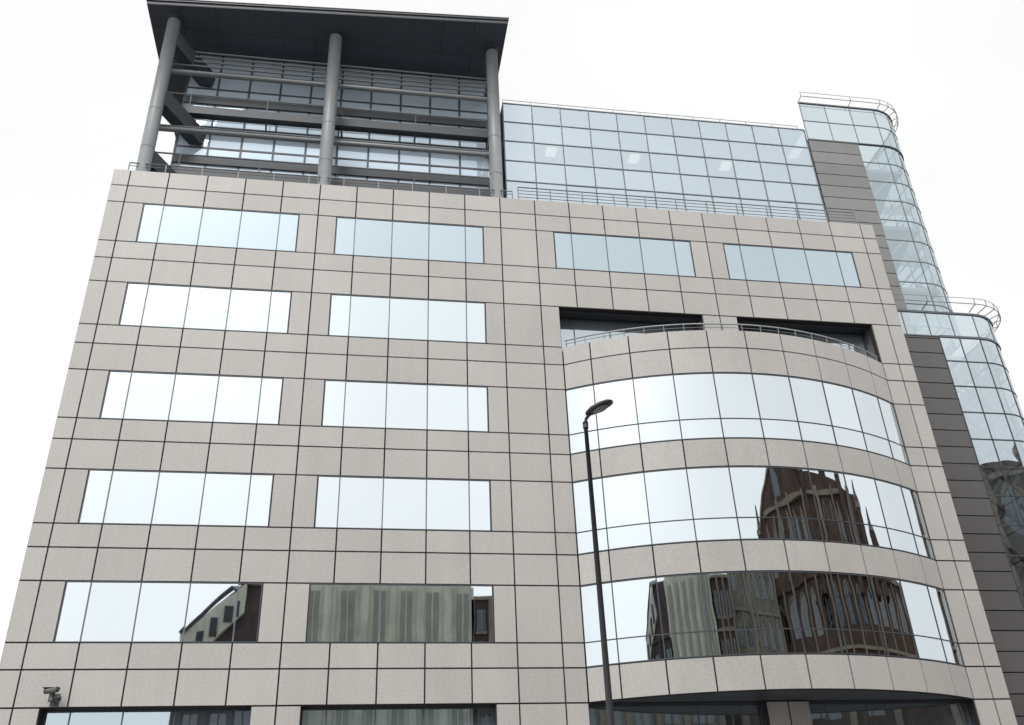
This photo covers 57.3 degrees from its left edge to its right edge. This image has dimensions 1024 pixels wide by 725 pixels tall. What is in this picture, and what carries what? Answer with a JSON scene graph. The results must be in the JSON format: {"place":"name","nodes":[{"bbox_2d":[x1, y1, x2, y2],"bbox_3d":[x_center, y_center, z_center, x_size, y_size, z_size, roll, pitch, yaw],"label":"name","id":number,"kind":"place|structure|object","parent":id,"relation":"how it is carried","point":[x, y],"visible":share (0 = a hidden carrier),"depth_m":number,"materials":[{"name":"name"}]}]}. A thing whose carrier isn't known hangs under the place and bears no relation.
{"place":"outdoors","nodes":[
{"label":"outdoors","id":0,"kind":"place"},
{"bbox_2d":[0,0,1023,724],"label":"office building","id":1,"kind":"structure","parent":0,"point":[382,310],"depth_m":34.38,"materials":[{"name":"stone"}]},
{"bbox_2d":[43,687,60,705],"bbox_3d":[-13.424,9.762,27.410,0.555,0.465,0.559,3,-31,-9],"label":"security camera","id":2,"kind":"object","parent":1,"relation":"attached to","point":[54,698],"visible":1,"depth_m":27.27,"materials":[{"name":"metal"}]},
{"bbox_2d":[41,709,250,724],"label":"window","id":3,"kind":"structure","parent":1,"relation":"in","point":[158,716],"depth_m":28.19,"materials":[{"name":"clear glass"}]},
{"bbox_2d":[54,581,262,642],"bbox_3d":[-10.981,7.825,29.379,6.002,1.912,0.084,3,-31,-9],"label":"window","id":4,"kind":"structure","parent":1,"relation":"in","point":[90,611],"depth_m":29.34,"materials":[{"name":"clear glass"}]},
{"bbox_2d":[78,469,273,527],"bbox_3d":[-11.122,4.542,31.287,6.002,1.912,0.084,3,-31,-9],"label":"window","id":5,"kind":"structure","parent":1,"relation":"in","point":[111,497],"depth_m":31.25,"materials":[{"name":"clear glass"}]},
{"bbox_2d":[100,370,282,424],"bbox_3d":[-11.262,1.259,33.196,6.002,1.912,0.084,3,-31,-9],"label":"window","id":6,"kind":"structure","parent":1,"relation":"in","point":[129,395],"depth_m":33.16,"materials":[{"name":"clear glass"}]},
{"bbox_2d":[119,282,291,333],"bbox_3d":[-11.403,-2.024,35.105,6.002,1.912,0.084,3,-31,-9],"label":"window","id":7,"kind":"structure","parent":1,"relation":"in","point":[145,304],"depth_m":35.08,"materials":[{"name":"clear glass"}]},
{"bbox_2d":[136,203,298,251],"bbox_3d":[-11.544,-5.306,37.014,6.002,1.912,0.084,3,-31,-9],"label":"window","id":8,"kind":"structure","parent":1,"relation":"in","point":[159,223],"depth_m":36.99,"materials":[{"name":"clear glass"}]},
{"bbox_2d":[301,706,494,724],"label":"window","id":9,"kind":"structure","parent":1,"relation":"in","point":[468,715],"depth_m":29.31,"materials":[{"name":"clear glass"}]},
{"bbox_2d":[306,583,493,642],"bbox_3d":[-3.577,8.172,30.522,6.002,1.912,0.084,3,-31,-9],"label":"window","id":10,"kind":"structure","parent":1,"relation":"in","point":[337,613],"depth_m":30.49,"materials":[{"name":"clear glass"}]},
{"bbox_2d":[314,475,490,531],"bbox_3d":[-3.718,4.889,32.430,6.002,1.912,0.084,3,-31,-9],"label":"window","id":11,"kind":"structure","parent":1,"relation":"in","point":[342,502],"depth_m":32.39,"materials":[{"name":"clear glass"}]},
{"bbox_2d":[322,380,488,432],"bbox_3d":[-3.858,1.606,34.339,6.002,1.912,0.084,3,-31,-9],"label":"window","id":12,"kind":"structure","parent":1,"relation":"in","point":[346,403],"depth_m":34.31,"materials":[{"name":"clear glass"}]},
{"bbox_2d":[328,294,485,343],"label":"window","id":13,"kind":"structure","parent":1,"relation":"in","point":[356,316],"depth_m":36.22,"materials":[{"name":"clear glass"}]},
{"bbox_2d":[334,217,483,263],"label":"window","id":14,"kind":"structure","parent":1,"relation":"in","point":[362,237],"depth_m":38.13,"materials":[{"name":"clear glass"}]},
{"bbox_2d":[553,232,695,277],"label":"window","id":15,"kind":"structure","parent":1,"relation":"in","point":[573,251],"depth_m":39.51,"materials":[{"name":"clear glass"}]},
{"bbox_2d":[560,318,695,350],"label":"window","id":16,"kind":"structure","parent":1,"relation":"in","point":[570,328],"depth_m":38.42,"materials":[{"name":"clear glass"}]},
{"bbox_2d":[589,704,764,724],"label":"window","id":17,"kind":"structure","parent":1,"relation":"in","point":[674,714],"depth_m":30.68,"materials":[{"name":"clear glass"}]},
{"bbox_2d":[723,243,861,287],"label":"window","id":18,"kind":"structure","parent":1,"relation":"in","point":[743,262],"depth_m":40.64,"materials":[{"name":"clear glass"}]},
{"bbox_2d":[738,328,867,355],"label":"window","id":19,"kind":"structure","parent":1,"relation":"in","point":[857,340],"depth_m":39.97,"materials":[{"name":"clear glass"}]},
{"bbox_2d":[809,702,972,724],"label":"window","id":20,"kind":"structure","parent":1,"relation":"in","point":[880,713],"depth_m":31.78,"materials":[{"name":"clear glass"}]},
{"bbox_2d":[0,0,1023,660],"label":"sky","id":21,"kind":"structure","parent":0,"point":[77,77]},
{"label":"pavement","id":22,"kind":"structure","parent":0,"visible":0},
{"bbox_2d":[583,399,614,724],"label":"street lamp","id":23,"kind":"object","parent":22,"relation":"on","point":[600,406],"visible":1,"depth_m":14.31,"materials":[{"name":"metal"}]}
]}

